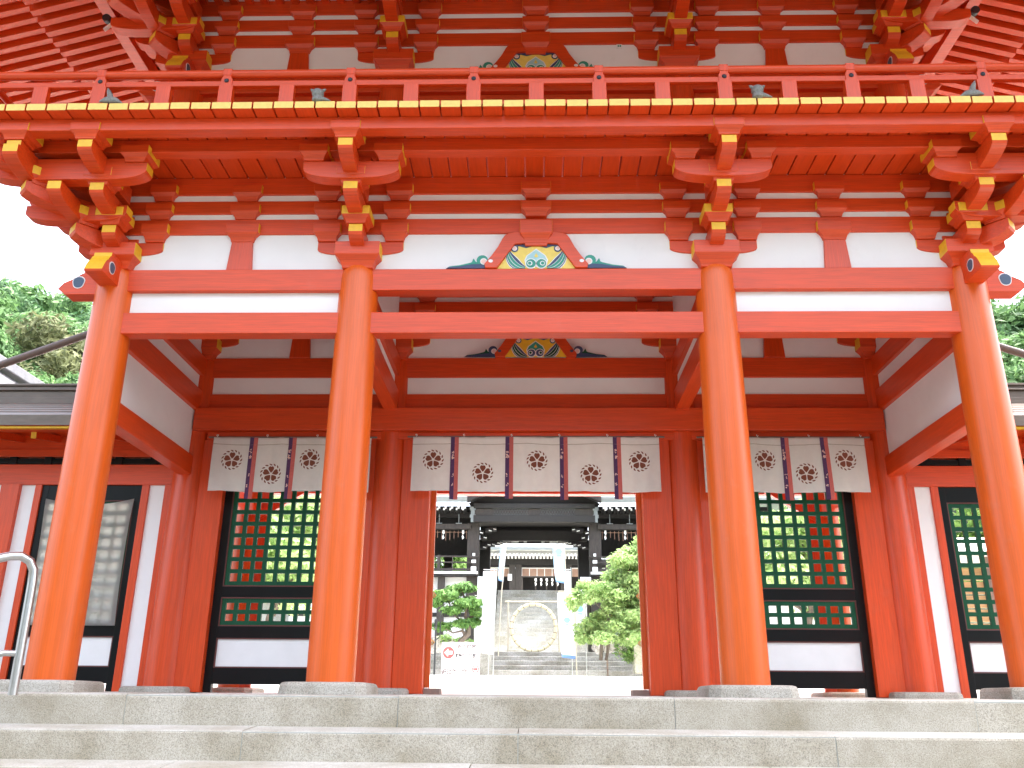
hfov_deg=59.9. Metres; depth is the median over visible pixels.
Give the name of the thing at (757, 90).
bronze ornament
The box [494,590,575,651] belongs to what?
shrine steps
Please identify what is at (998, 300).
hillside tree
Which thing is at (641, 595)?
door leaf
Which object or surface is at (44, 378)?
hillside tree
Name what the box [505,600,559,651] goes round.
straw ring
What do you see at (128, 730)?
stone steps
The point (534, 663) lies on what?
court steps
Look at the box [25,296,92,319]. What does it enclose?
hillside tree
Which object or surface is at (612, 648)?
rock
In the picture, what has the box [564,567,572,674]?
banner
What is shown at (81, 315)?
hillside tree
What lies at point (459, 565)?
garden tree
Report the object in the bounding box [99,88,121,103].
bronze ornament
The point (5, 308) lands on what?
hillside tree
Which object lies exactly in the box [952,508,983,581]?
garden tree
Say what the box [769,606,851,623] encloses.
side hall
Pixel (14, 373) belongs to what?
tiled house
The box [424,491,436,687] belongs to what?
door leaf
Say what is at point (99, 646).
lattice window
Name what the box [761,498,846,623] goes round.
garden tree
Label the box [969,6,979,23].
eave spotlight
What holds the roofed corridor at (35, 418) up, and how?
on the platform ground
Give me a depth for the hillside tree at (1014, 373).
38.81 m
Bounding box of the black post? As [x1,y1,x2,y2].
[433,610,441,674]
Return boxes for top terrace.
[261,595,590,651]
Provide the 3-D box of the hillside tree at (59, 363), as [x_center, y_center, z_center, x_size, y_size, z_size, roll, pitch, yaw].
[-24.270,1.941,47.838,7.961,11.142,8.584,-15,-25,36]
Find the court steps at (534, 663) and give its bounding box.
[430,652,641,675]
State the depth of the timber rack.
17.11 m
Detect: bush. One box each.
[437,633,473,643]
[612,638,637,664]
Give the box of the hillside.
[760,504,989,623]
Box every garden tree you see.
[265,496,320,620]
[434,557,466,567]
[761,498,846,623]
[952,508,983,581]
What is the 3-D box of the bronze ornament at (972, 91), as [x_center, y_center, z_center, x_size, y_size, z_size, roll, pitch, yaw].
[4.954,-3.191,9.605,0.263,0.209,0.083,0,-20,1]
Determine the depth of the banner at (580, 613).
33.85 m
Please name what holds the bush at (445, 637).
on the rock
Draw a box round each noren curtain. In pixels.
[207,434,376,498]
[408,434,664,499]
[696,434,870,499]
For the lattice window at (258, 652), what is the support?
in the shrine gate
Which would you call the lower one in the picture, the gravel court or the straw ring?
the gravel court
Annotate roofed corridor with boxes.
[0,383,172,691]
[906,383,1023,697]
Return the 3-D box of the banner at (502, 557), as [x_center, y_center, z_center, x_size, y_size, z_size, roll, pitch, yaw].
[-0.402,8.839,36.046,0.349,4.803,0.151,4,-20,-9]
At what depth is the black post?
32.55 m
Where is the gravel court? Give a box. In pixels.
[104,675,979,698]
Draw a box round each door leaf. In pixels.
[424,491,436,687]
[635,492,648,689]
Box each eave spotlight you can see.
[102,14,111,31]
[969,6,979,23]
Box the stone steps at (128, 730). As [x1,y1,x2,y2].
[0,692,1023,767]
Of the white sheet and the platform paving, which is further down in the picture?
the platform paving
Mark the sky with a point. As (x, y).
(32, 253)
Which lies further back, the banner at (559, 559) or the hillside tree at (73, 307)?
the hillside tree at (73, 307)
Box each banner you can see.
[474,595,488,674]
[482,567,497,674]
[498,543,506,655]
[553,543,565,582]
[557,591,576,675]
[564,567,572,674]
[576,604,586,675]
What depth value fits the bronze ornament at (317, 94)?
9.72 m
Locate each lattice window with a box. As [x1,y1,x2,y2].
[7,485,141,691]
[202,490,320,691]
[754,491,875,697]
[938,487,1009,697]
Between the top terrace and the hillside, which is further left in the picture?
the top terrace
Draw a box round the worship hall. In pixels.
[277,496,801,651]
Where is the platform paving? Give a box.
[253,693,833,697]
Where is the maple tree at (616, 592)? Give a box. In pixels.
[562,535,640,660]
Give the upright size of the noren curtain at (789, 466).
0.943 m
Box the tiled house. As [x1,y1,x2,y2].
[0,354,43,382]
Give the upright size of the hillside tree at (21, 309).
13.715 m
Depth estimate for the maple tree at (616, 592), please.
31.74 m
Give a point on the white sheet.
(102, 601)
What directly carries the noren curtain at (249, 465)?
hanging from the shrine gate
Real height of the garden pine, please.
2.780 m
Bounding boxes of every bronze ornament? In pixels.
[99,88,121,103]
[310,88,330,103]
[749,84,771,100]
[960,80,983,96]
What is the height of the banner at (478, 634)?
2.981 m
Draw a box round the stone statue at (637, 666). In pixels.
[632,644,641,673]
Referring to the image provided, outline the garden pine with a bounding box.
[432,581,483,641]
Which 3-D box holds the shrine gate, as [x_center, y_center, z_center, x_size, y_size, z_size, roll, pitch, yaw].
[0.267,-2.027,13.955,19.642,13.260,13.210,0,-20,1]
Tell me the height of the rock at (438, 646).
0.669 m
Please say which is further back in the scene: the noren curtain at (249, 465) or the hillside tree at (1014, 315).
the hillside tree at (1014, 315)
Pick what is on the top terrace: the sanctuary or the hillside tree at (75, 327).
the sanctuary
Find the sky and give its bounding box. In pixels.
[0,184,1023,567]
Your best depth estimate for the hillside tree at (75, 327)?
51.91 m
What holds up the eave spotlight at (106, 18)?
attached to the shrine gate
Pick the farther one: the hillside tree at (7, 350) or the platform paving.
the hillside tree at (7, 350)
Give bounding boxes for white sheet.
[30,499,133,625]
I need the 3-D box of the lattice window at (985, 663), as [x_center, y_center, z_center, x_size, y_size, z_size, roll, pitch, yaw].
[6.725,2.795,12.110,1.465,2.815,0.090,0,-20,1]
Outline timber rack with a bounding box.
[957,538,998,624]
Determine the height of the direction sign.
0.965 m
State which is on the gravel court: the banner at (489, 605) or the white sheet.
the banner at (489, 605)
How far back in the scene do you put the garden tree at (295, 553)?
25.81 m
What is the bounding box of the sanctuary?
[460,538,609,594]
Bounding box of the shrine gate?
[0,0,1023,699]
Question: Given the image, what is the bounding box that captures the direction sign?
[437,642,483,677]
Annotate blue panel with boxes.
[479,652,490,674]
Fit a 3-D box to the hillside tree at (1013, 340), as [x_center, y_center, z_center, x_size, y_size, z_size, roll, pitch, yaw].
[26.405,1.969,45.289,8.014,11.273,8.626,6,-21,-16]
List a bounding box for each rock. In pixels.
[431,636,442,653]
[591,643,603,654]
[603,642,616,652]
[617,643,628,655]
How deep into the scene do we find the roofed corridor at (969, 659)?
12.16 m
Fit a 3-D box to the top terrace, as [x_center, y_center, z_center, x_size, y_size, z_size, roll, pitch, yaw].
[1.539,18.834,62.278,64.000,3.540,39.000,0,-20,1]
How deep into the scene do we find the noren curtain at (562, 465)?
12.44 m
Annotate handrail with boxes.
[0,552,37,694]
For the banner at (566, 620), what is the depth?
33.33 m
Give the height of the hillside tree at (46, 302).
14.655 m
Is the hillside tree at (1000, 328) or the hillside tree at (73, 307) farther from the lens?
the hillside tree at (73, 307)
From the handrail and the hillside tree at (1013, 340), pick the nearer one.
the handrail
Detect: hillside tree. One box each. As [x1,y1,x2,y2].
[0,276,92,313]
[0,278,43,319]
[0,286,81,330]
[0,307,89,348]
[0,329,41,372]
[4,310,87,381]
[24,369,78,382]
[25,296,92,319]
[68,309,91,324]
[990,293,1023,337]
[990,299,1007,310]
[995,321,1023,337]
[997,329,1023,368]
[1002,356,1023,382]
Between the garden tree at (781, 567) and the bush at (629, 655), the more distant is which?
the bush at (629, 655)
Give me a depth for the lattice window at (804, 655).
12.05 m

